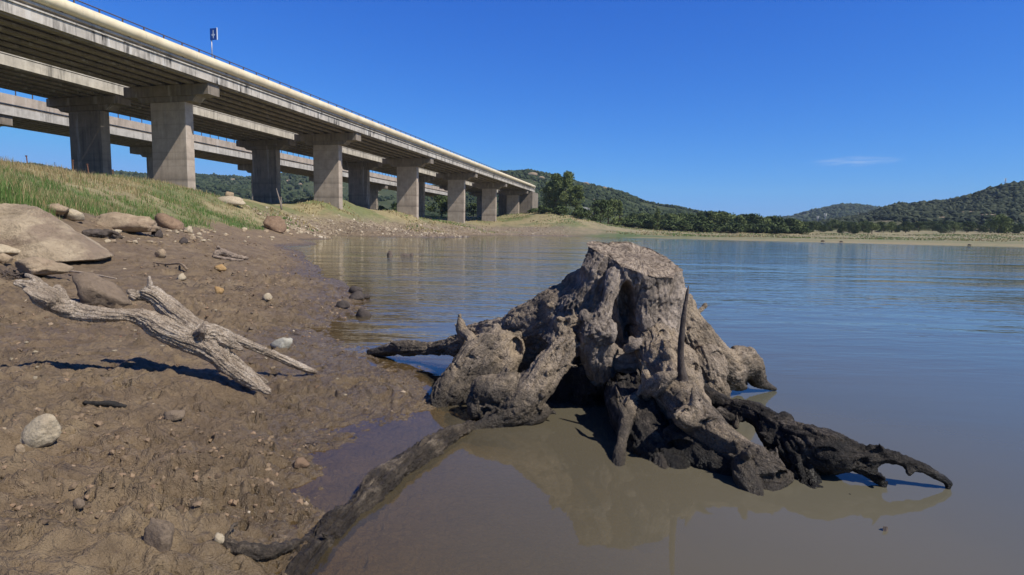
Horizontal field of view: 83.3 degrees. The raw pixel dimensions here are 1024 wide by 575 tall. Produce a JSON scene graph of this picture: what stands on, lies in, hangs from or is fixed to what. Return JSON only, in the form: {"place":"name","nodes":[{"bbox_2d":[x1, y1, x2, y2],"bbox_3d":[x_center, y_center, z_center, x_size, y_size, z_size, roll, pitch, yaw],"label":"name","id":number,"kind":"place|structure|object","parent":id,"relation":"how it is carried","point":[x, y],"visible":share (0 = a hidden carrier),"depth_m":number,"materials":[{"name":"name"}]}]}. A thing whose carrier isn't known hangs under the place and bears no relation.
{"place":"outdoors","nodes":[
{"label":"outdoors","id":0,"kind":"place"},
{"bbox_2d":[121,174,396,208],"bbox_3d":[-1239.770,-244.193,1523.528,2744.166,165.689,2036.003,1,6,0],"label":"hill","id":1,"kind":"structure","parent":0,"point":[382,192],"depth_m":823.91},
{"bbox_2d":[11,161,396,209],"bbox_3d":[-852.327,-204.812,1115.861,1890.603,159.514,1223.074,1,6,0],"label":"woodland","id":2,"kind":"object","parent":1,"relation":"on","point":[213,185],"visible":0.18,"depth_m":796.20,"materials":[{"name":"plant"}]},
{"bbox_2d":[0,164,1023,574],"bbox_3d":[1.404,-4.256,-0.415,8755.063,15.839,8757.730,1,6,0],"label":"ground","id":3,"kind":"structure","parent":0,"point":[426,522],"depth_m":3.04,"materials":[{"name":"soil"}]},
{"bbox_2d":[0,253,12,262],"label":"rock","id":4,"kind":"object","parent":3,"relation":"on","point":[4,257],"visible":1,"depth_m":10.02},
{"bbox_2d":[0,244,19,253],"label":"rock","id":5,"kind":"object","parent":3,"relation":"on","point":[6,249],"visible":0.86,"depth_m":10.78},
{"bbox_2d":[0,265,23,279],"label":"twig pile","id":6,"kind":"object","parent":3,"relation":"on","point":[11,274],"visible":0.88,"depth_m":6.46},
{"bbox_2d":[15,444,25,452],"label":"pebble","id":7,"kind":"object","parent":3,"relation":"on","point":[19,448],"visible":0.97,"depth_m":2.27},
{"bbox_2d":[20,413,61,447],"bbox_3d":[-1.918,0.588,2.336,0.159,0.160,0.088,1,6,0],"label":"stone","id":8,"kind":"object","parent":3,"relation":"on","point":[42,430],"visible":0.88,"depth_m":2.31,"materials":[{"name":"stone"}]},
{"bbox_2d":[15,257,73,274],"bbox_3d":[-5.471,-0.257,6.735,0.527,0.214,0.507,4,6,31],"label":"rock","id":9,"kind":"object","parent":3,"relation":"on","point":[36,266],"visible":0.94,"depth_m":6.57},
{"bbox_2d":[43,203,69,214],"bbox_3d":[-10.708,-1.835,13.518,0.527,0.283,0.483,-3,7,-37],"label":"rock","id":10,"kind":"object","parent":3,"relation":"on","point":[62,209],"visible":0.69,"depth_m":13.43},
{"bbox_2d":[0,203,113,262],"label":"boulder","id":11,"kind":"object","parent":3,"relation":"on","point":[26,230],"visible":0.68,"depth_m":11.15,"materials":[{"name":"stone"}]},
{"bbox_2d":[64,208,84,220],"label":"rock","id":12,"kind":"object","parent":3,"relation":"on","point":[71,214],"visible":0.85,"depth_m":13.79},
{"bbox_2d":[73,498,84,508],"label":"pebble","id":13,"kind":"object","parent":3,"relation":"on","point":[78,503],"visible":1,"depth_m":1.91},
{"bbox_2d":[72,272,131,307],"bbox_3d":[-4.158,0.034,5.843,0.469,0.386,0.366,-4,7,-41],"label":"rock","id":14,"kind":"object","parent":3,"relation":"on","point":[92,288],"visible":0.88,"depth_m":5.74,"materials":[{"name":"stone"}]},
{"bbox_2d":[81,229,122,238],"bbox_3d":[-9.456,-1.221,13.285,0.356,0.269,0.929,4,6,29],"label":"rotten log","id":15,"kind":"object","parent":3,"relation":"on","point":[107,233],"visible":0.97,"depth_m":13.25,"materials":[{"name":"grey wood"}]},
{"bbox_2d":[82,400,126,407],"bbox_3d":[-1.977,0.570,2.799,0.188,0.052,0.042,-1,6,-19],"label":"charred stick","id":16,"kind":"object","parent":3,"relation":"on","point":[109,403],"visible":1,"depth_m":2.80,"materials":[{"name":"brown wood"}]},
{"bbox_2d":[91,212,159,231],"bbox_3d":[-10.314,-1.737,15.255,1.676,0.532,0.838,1,6,0],"label":"rock","id":17,"kind":"object","parent":3,"relation":"on","point":[124,222],"visible":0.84,"depth_m":14.98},
{"bbox_2d":[0,157,294,229],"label":"green grass","id":18,"kind":"structure","parent":3,"relation":"on","point":[28,201],"depth_m":27.61,"materials":[{"name":"plant"}]},
{"bbox_2d":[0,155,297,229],"bbox_3d":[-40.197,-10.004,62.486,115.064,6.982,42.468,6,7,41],"label":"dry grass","id":19,"kind":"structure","parent":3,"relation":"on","point":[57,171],"depth_m":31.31,"materials":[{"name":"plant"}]},
{"bbox_2d":[151,229,162,237],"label":"stone","id":20,"kind":"object","parent":3,"relation":"on","point":[158,233],"visible":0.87,"depth_m":15.52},
{"bbox_2d":[143,517,174,551],"bbox_3d":[-1.085,0.781,1.767,0.096,0.161,0.058,1,6,0],"label":"stone","id":21,"kind":"object","parent":3,"relation":"on","point":[158,534],"visible":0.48,"depth_m":1.75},
{"bbox_2d":[154,249,165,257],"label":"stone","id":22,"kind":"object","parent":3,"relation":"on","point":[160,253],"visible":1,"depth_m":12.29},
{"bbox_2d":[13,273,317,394],"bbox_3d":[-1.915,0.286,3.425,1.605,0.759,0.440,-3,7,-35],"label":"driftwood branch","id":23,"kind":"object","parent":3,"relation":"on","point":[171,321],"visible":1,"depth_m":3.34,"materials":[{"name":"wood"}]},
{"bbox_2d":[154,213,184,230],"bbox_3d":[-13.154,-2.477,22.060,1.048,0.724,0.838,1,6,0],"label":"rock","id":24,"kind":"object","parent":3,"relation":"on","point":[163,220],"visible":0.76,"depth_m":21.78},
{"bbox_2d":[153,262,187,269],"bbox_3d":[-6.293,-0.439,10.635,0.145,0.139,2.664,-4,7,-41],"label":"twig","id":25,"kind":"object","parent":3,"relation":"on","point":[185,267],"visible":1,"depth_m":10.51,"materials":[{"name":"grey wood"}]},
{"bbox_2d":[163,409,184,420],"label":"pebble","id":26,"kind":"object","parent":3,"relation":"on","point":[173,415],"visible":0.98,"depth_m":2.76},
{"bbox_2d":[0,222,425,526],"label":"mud clods","id":27,"kind":"object","parent":3,"relation":"on","point":[74,485],"visible":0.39,"depth_m":2.46,"materials":[{"name":"soil"}]},
{"bbox_2d":[213,532,224,543],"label":"pebble","id":28,"kind":"object","parent":3,"relation":"on","point":[219,538],"visible":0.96,"depth_m":1.85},
{"bbox_2d":[215,286,223,293],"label":"stone","id":29,"kind":"object","parent":3,"relation":"on","point":[219,290],"visible":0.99,"depth_m":7.48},
{"bbox_2d":[214,264,226,270],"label":"stone","id":30,"kind":"object","parent":3,"relation":"on","point":[220,267],"visible":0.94,"depth_m":9.81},
{"bbox_2d":[0,91,447,209],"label":"viaduct","id":31,"kind":"object","parent":3,"relation":"on","point":[137,141],"visible":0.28,"depth_m":119.83,"materials":[{"name":"concrete"}]},
{"bbox_2d":[213,246,248,260],"bbox_3d":[-6.841,-0.828,14.008,0.673,0.395,1.372,-1,6,-18],"label":"driftwood chunk","id":32,"kind":"object","parent":3,"relation":"on","point":[225,254],"visible":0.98,"depth_m":13.83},
{"bbox_2d":[218,196,245,204],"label":"rock","id":33,"kind":"object","parent":3,"relation":"on","point":[234,200],"visible":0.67,"depth_m":58.29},
{"bbox_2d":[0,51,498,217],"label":"viaduct","id":34,"kind":"object","parent":3,"relation":"on","point":[87,103],"visible":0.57,"depth_m":87.40,"materials":[{"name":"concrete"}]},
{"bbox_2d":[222,522,303,561],"bbox_3d":[-0.828,0.843,1.897,0.253,0.114,0.140,0,6,-10],"label":"mud caked root","id":35,"kind":"object","parent":3,"relation":"on","point":[254,551],"visible":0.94,"depth_m":1.86,"materials":[{"name":"brown plant"}]},
{"bbox_2d":[0,0,537,222],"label":"viaduct","id":36,"kind":"object","parent":3,"relation":"on","point":[170,89],"visible":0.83,"depth_m":78.75,"materials":[{"name":"concrete"}]},
{"bbox_2d":[210,27,217,57],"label":"road sign","id":37,"kind":"object","parent":36,"relation":"on","point":[213,34],"visible":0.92,"depth_m":76.89,"materials":[{"name":"metal"}]},
{"bbox_2d":[30,0,535,187],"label":"pipeline","id":38,"kind":"object","parent":36,"relation":"on","point":[67,7],"visible":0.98,"depth_m":75.96,"materials":[{"name":"metal"}]},
{"bbox_2d":[263,216,286,232],"bbox_3d":[-22.502,-5.977,54.607,2.055,1.707,1.644,1,6,0],"label":"rock","id":39,"kind":"object","parent":3,"relation":"on","point":[276,223],"visible":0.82,"depth_m":54.27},
{"bbox_2d":[270,337,292,348],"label":"stone","id":40,"kind":"object","parent":3,"relation":"on","point":[283,342],"visible":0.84,"depth_m":4.90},
{"bbox_2d":[293,457,309,468],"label":"pebble","id":41,"kind":"object","parent":3,"relation":"on","point":[301,462],"visible":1,"depth_m":2.59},
{"bbox_2d":[303,440,332,453],"bbox_3d":[-0.983,0.796,2.905,0.131,0.035,0.109,-4,8,-44],"label":"twig scatter","id":42,"kind":"object","parent":3,"relation":"on","point":[311,442],"visible":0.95,"depth_m":2.90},
{"bbox_2d":[336,300,349,307],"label":"stone","id":43,"kind":"object","parent":3,"relation":"on","point":[343,304],"visible":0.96,"depth_m":7.83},
{"bbox_2d":[348,286,362,292],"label":"stone","id":44,"kind":"object","parent":3,"relation":"on","point":[352,289],"visible":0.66,"depth_m":9.75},
{"bbox_2d":[349,291,364,299],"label":"stone","id":45,"kind":"object","parent":3,"relation":"on","point":[358,295],"visible":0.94,"depth_m":8.83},
{"bbox_2d":[355,308,370,318],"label":"stone","id":46,"kind":"object","parent":3,"relation":"on","point":[361,313],"visible":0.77,"depth_m":7.29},
{"bbox_2d":[246,205,570,238],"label":"scree","id":47,"kind":"structure","parent":3,"relation":"on","point":[395,229],"depth_m":99.22,"materials":[{"name":"gravel"}]},
{"bbox_2d":[425,194,447,215],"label":"tree","id":48,"kind":"object","parent":3,"relation":"on","point":[442,201],"visible":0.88,"depth_m":255.35,"materials":[{"name":"green plant"}]},
{"bbox_2d":[465,203,476,215],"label":"tree","id":49,"kind":"object","parent":3,"relation":"on","point":[473,206],"visible":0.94,"depth_m":286.31,"materials":[{"name":"green plant"}]},
{"bbox_2d":[533,206,550,212],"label":"bush","id":50,"kind":"object","parent":3,"relation":"on","point":[542,209],"visible":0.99,"depth_m":235.00,"materials":[{"name":"green plant"}]},
{"bbox_2d":[539,181,555,212],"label":"tree","id":51,"kind":"object","parent":3,"relation":"on","point":[546,196],"visible":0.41,"depth_m":258.00,"materials":[{"name":"green plant"}]},
{"bbox_2d":[547,173,564,212],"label":"tree","id":52,"kind":"object","parent":3,"relation":"on","point":[555,178],"visible":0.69,"depth_m":251.78,"materials":[{"name":"green plant"}]},
{"bbox_2d":[549,205,571,214],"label":"bush","id":53,"kind":"object","parent":3,"relation":"on","point":[561,209],"visible":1,"depth_m":232.58,"materials":[{"name":"green plant"}]},
{"bbox_2d":[554,170,576,214],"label":"tree","id":54,"kind":"object","parent":3,"relation":"on","point":[566,180],"visible":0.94,"depth_m":247.93,"materials":[{"name":"green plant"}]},
{"bbox_2d":[570,185,584,215],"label":"tree","id":55,"kind":"object","parent":3,"relation":"on","point":[577,194],"visible":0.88,"depth_m":246.10,"materials":[{"name":"green plant"}]},
{"bbox_2d":[573,207,591,218],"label":"bush","id":56,"kind":"object","parent":3,"relation":"on","point":[581,212],"visible":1,"depth_m":234.77,"materials":[{"name":"green plant"}]},
{"bbox_2d":[587,206,601,221],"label":"tree","id":57,"kind":"object","parent":3,"relation":"on","point":[594,216],"visible":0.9,"depth_m":262.10,"materials":[{"name":"green plant"}]},
{"bbox_2d":[589,199,614,222],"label":"tree","id":58,"kind":"object","parent":3,"relation":"on","point":[601,204],"visible":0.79,"depth_m":271.07,"materials":[{"name":"green plant"}]},
{"bbox_2d":[601,198,618,224],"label":"tree","id":59,"kind":"object","parent":3,"relation":"on","point":[613,203],"visible":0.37,"depth_m":281.71,"materials":[{"name":"green plant"}]},
{"bbox_2d":[617,200,623,225],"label":"tree","id":60,"kind":"object","parent":3,"relation":"on","point":[620,207],"visible":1,"depth_m":277.17,"materials":[{"name":"green plant"}]},
{"bbox_2d":[632,219,647,228],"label":"bush","id":61,"kind":"object","parent":3,"relation":"on","point":[637,223],"visible":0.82,"depth_m":290.66,"materials":[{"name":"green plant"}]},
{"bbox_2d":[637,213,651,220],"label":"tree","id":62,"kind":"object","parent":3,"relation":"on","point":[646,216],"visible":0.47,"depth_m":302.17,"materials":[{"name":"green plant"}]},
{"bbox_2d":[269,196,1023,241],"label":"dry grass","id":63,"kind":"structure","parent":3,"relation":"on","point":[433,223],"depth_m":204.72,"materials":[{"name":"plant"}]},
{"bbox_2d":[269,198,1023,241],"bbox_3d":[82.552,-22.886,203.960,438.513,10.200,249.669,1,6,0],"label":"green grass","id":64,"kind":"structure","parent":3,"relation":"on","point":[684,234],"depth_m":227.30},
{"bbox_2d":[637,218,660,228],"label":"bush","id":65,"kind":"object","parent":3,"relation":"on","point":[649,223],"visible":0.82,"depth_m":289.37,"materials":[{"name":"green plant"}]},
{"bbox_2d":[655,207,660,229],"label":"tree","id":66,"kind":"object","parent":3,"relation":"on","point":[657,213],"visible":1,"depth_m":285.46,"materials":[{"name":"green plant"}]},
{"bbox_2d":[650,219,672,229],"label":"bush","id":67,"kind":"object","parent":3,"relation":"on","point":[662,222],"visible":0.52,"depth_m":297.40,"materials":[{"name":"green plant"}]},
{"bbox_2d":[662,219,674,229],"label":"bush","id":68,"kind":"object","parent":3,"relation":"on","point":[670,222],"visible":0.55,"depth_m":297.24,"materials":[{"name":"green plant"}]},
{"bbox_2d":[664,213,681,221],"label":"tree","id":69,"kind":"object","parent":3,"relation":"on","point":[671,216],"visible":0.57,"depth_m":301.05,"materials":[{"name":"green plant"}]},
{"bbox_2d":[671,220,692,230],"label":"bush","id":70,"kind":"object","parent":3,"relation":"on","point":[681,223],"visible":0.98,"depth_m":290.27,"materials":[{"name":"green plant"}]},
{"bbox_2d":[679,213,693,220],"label":"tree","id":71,"kind":"object","parent":3,"relation":"on","point":[686,216],"visible":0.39,"depth_m":311.91,"materials":[{"name":"green plant"}]},
{"bbox_2d":[688,215,707,230],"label":"tree","id":72,"kind":"object","parent":3,"relation":"on","point":[697,218],"visible":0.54,"depth_m":308.22,"materials":[{"name":"green plant"}]},
{"bbox_2d":[691,221,706,231],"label":"bush","id":73,"kind":"object","parent":3,"relation":"on","point":[701,224],"visible":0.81,"depth_m":293.07,"materials":[{"name":"green plant"}]},
{"bbox_2d":[702,211,720,224],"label":"tree","id":74,"kind":"object","parent":3,"relation":"on","point":[707,214],"visible":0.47,"depth_m":320.24,"materials":[{"name":"green plant"}]},
{"bbox_2d":[704,223,721,231],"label":"bush","id":75,"kind":"object","parent":3,"relation":"on","point":[710,227],"visible":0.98,"depth_m":289.07,"materials":[{"name":"green plant"}]},
{"bbox_2d":[706,213,722,224],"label":"tree","id":76,"kind":"object","parent":3,"relation":"on","point":[714,218],"visible":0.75,"depth_m":318.89,"materials":[{"name":"green plant"}]},
{"bbox_2d":[717,212,734,224],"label":"tree","id":77,"kind":"object","parent":3,"relation":"on","point":[725,217],"visible":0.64,"depth_m":308.79,"materials":[{"name":"green plant"}]},
{"bbox_2d":[722,223,746,232],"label":"bush","id":78,"kind":"object","parent":3,"relation":"on","point":[735,227],"visible":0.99,"depth_m":288.89,"materials":[{"name":"green plant"}]},
{"bbox_2d":[726,215,746,224],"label":"tree","id":79,"kind":"object","parent":3,"relation":"on","point":[738,219],"visible":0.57,"depth_m":301.84,"materials":[{"name":"green plant"}]},
{"bbox_2d":[746,213,765,224],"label":"tree","id":80,"kind":"object","parent":3,"relation":"on","point":[751,217],"visible":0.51,"depth_m":306.04,"materials":[{"name":"green plant"}]},
{"bbox_2d":[746,223,767,232],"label":"bush","id":81,"kind":"object","parent":3,"relation":"on","point":[758,225],"visible":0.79,"depth_m":293.25,"materials":[{"name":"green plant"}]},
{"bbox_2d":[750,224,772,232],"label":"bush","id":82,"kind":"object","parent":3,"relation":"on","point":[763,226],"visible":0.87,"depth_m":292.37,"materials":[{"name":"green plant"}]},
{"bbox_2d":[754,216,773,224],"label":"tree","id":83,"kind":"object","parent":3,"relation":"on","point":[761,219],"visible":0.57,"depth_m":303.47,"materials":[{"name":"green plant"}]},
{"bbox_2d":[763,224,788,233],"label":"bush","id":84,"kind":"object","parent":3,"relation":"on","point":[775,228],"visible":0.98,"depth_m":289.96,"materials":[{"name":"green plant"}]},
{"bbox_2d":[766,215,785,233],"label":"tree","id":85,"kind":"object","parent":3,"relation":"on","point":[776,219],"visible":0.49,"depth_m":306.05,"materials":[{"name":"green plant"}]},
{"bbox_2d":[784,218,800,233],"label":"tree","id":86,"kind":"object","parent":3,"relation":"on","point":[790,222],"visible":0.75,"depth_m":313.75,"materials":[{"name":"green plant"}]},
{"bbox_2d":[787,226,801,233],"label":"bush","id":87,"kind":"object","parent":3,"relation":"on","point":[794,228],"visible":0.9,"depth_m":296.37,"materials":[{"name":"green plant"}]},
{"bbox_2d":[795,226,811,233],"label":"bush","id":88,"kind":"object","parent":3,"relation":"on","point":[804,228],"visible":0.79,"depth_m":294.14,"materials":[{"name":"green plant"}]},
{"bbox_2d":[807,221,818,231],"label":"tree","id":89,"kind":"object","parent":3,"relation":"on","point":[812,225],"visible":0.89,"depth_m":357.11,"materials":[{"name":"green plant"}]},
{"bbox_2d":[825,222,834,230],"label":"tree","id":90,"kind":"object","parent":3,"relation":"on","point":[829,225],"visible":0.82,"depth_m":378.45,"materials":[{"name":"green plant"}]},
{"bbox_2d":[837,225,847,232],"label":"tree","id":91,"kind":"object","parent":3,"relation":"on","point":[840,228],"visible":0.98,"depth_m":335.77,"materials":[{"name":"green plant"}]},
{"bbox_2d":[846,222,859,232],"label":"tree","id":92,"kind":"object","parent":3,"relation":"on","point":[850,224],"visible":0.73,"depth_m":349.70,"materials":[{"name":"green plant"}]},
{"bbox_2d":[850,225,860,232],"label":"tree","id":93,"kind":"object","parent":3,"relation":"on","point":[857,228],"visible":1,"depth_m":333.38,"materials":[{"name":"green plant"}]},
{"bbox_2d":[860,221,870,232],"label":"tree","id":94,"kind":"object","parent":3,"relation":"on","point":[864,224],"visible":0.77,"depth_m":347.33,"materials":[{"name":"green plant"}]},
{"bbox_2d":[866,222,880,233],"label":"tree","id":95,"kind":"object","parent":3,"relation":"on","point":[872,226],"visible":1,"depth_m":324.29,"materials":[{"name":"green plant"}]},
{"bbox_2d":[884,222,900,232],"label":"tree","id":96,"kind":"object","parent":3,"relation":"on","point":[890,226],"visible":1,"depth_m":343.15,"materials":[{"name":"green plant"}]},
{"bbox_2d":[900,221,913,232],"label":"tree","id":97,"kind":"object","parent":3,"relation":"on","point":[905,225],"visible":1,"depth_m":339.29,"materials":[{"name":"green plant"}]},
{"bbox_2d":[911,221,927,231],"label":"tree","id":98,"kind":"object","parent":3,"relation":"on","point":[919,224],"visible":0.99,"depth_m":357.55,"materials":[{"name":"green plant"}]},
{"bbox_2d":[936,224,951,232],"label":"tree","id":99,"kind":"object","parent":3,"relation":"on","point":[940,228],"visible":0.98,"depth_m":336.49,"materials":[{"name":"green plant"}]},
{"bbox_2d":[947,221,961,232],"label":"tree","id":100,"kind":"object","parent":3,"relation":"on","point":[955,226],"visible":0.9,"depth_m":341.61,"materials":[{"name":"green plant"}]},
{"bbox_2d":[960,221,976,232],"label":"tree","id":101,"kind":"object","parent":3,"relation":"on","point":[967,223],"visible":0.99,"depth_m":350.91,"materials":[{"name":"green plant"}]},
{"bbox_2d":[984,214,1013,232],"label":"tree","id":102,"kind":"object","parent":3,"relation":"on","point":[995,225],"visible":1,"depth_m":326.01,"materials":[{"name":"green plant"}]},
{"bbox_2d":[1011,224,1023,233],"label":"tree","id":103,"kind":"object","parent":3,"relation":"on","point":[1019,228],"visible":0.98,"depth_m":325.62,"materials":[{"name":"green plant"}]},
{"bbox_2d":[0,0,1023,217],"label":"sky","id":104,"kind":"structure","parent":0,"point":[765,108],"materials":[{"name":"blue"}]},
{"bbox_2d":[425,174,686,222],"bbox_3d":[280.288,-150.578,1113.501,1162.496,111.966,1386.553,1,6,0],"label":"hill","id":105,"kind":"structure","parent":0,"point":[531,181],"depth_m":703.61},
{"bbox_2d":[425,168,831,227],"bbox_3d":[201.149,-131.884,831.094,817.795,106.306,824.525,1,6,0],"label":"woodland","id":106,"kind":"object","parent":105,"relation":"on","point":[608,193],"visible":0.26,"depth_m":671.55,"materials":[{"name":"plant"}]},
{"bbox_2d":[285,235,1023,574],"bbox_3d":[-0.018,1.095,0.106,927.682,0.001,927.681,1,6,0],"label":"water","id":107,"kind":"structure","parent":0,"point":[915,351],"depth_m":3.63,"materials":[{"name":"liquid"}]},
{"bbox_2d":[281,420,474,574],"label":"sunken log","id":108,"kind":"object","parent":107,"relation":"in","point":[331,532],"visible":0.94,"depth_m":2.32,"materials":[{"name":"wood"}]},
{"bbox_2d":[366,241,952,495],"bbox_3d":[0.270,0.481,3.546,3.783,1.526,2.183,2,6,15],"label":"tree stump","id":109,"kind":"object","parent":107,"relation":"in","point":[625,333],"visible":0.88,"depth_m":3.36,"materials":[{"name":"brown wood"}]},
{"bbox_2d":[790,210,866,219],"bbox_3d":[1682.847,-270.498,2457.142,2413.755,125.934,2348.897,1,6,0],"label":"hill","id":110,"kind":"structure","parent":0,"point":[805,215],"depth_m":1767.53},
{"bbox_2d":[779,202,879,221],"bbox_3d":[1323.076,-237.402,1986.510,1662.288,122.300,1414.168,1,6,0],"label":"woodland","id":111,"kind":"object","parent":110,"relation":"on","point":[840,210],"visible":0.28,"depth_m":1665.02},
{"bbox_2d":[819,188,1023,230],"bbox_3d":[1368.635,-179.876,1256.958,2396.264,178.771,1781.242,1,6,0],"label":"hill","id":112,"kind":"structure","parent":0,"point":[899,222],"depth_m":460.22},
{"bbox_2d":[807,181,1023,225],"bbox_3d":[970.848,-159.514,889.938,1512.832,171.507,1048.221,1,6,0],"label":"woodland","id":113,"kind":"object","parent":112,"relation":"on","point":[994,200],"visible":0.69,"depth_m":539.96,"materials":[{"name":"plant"}]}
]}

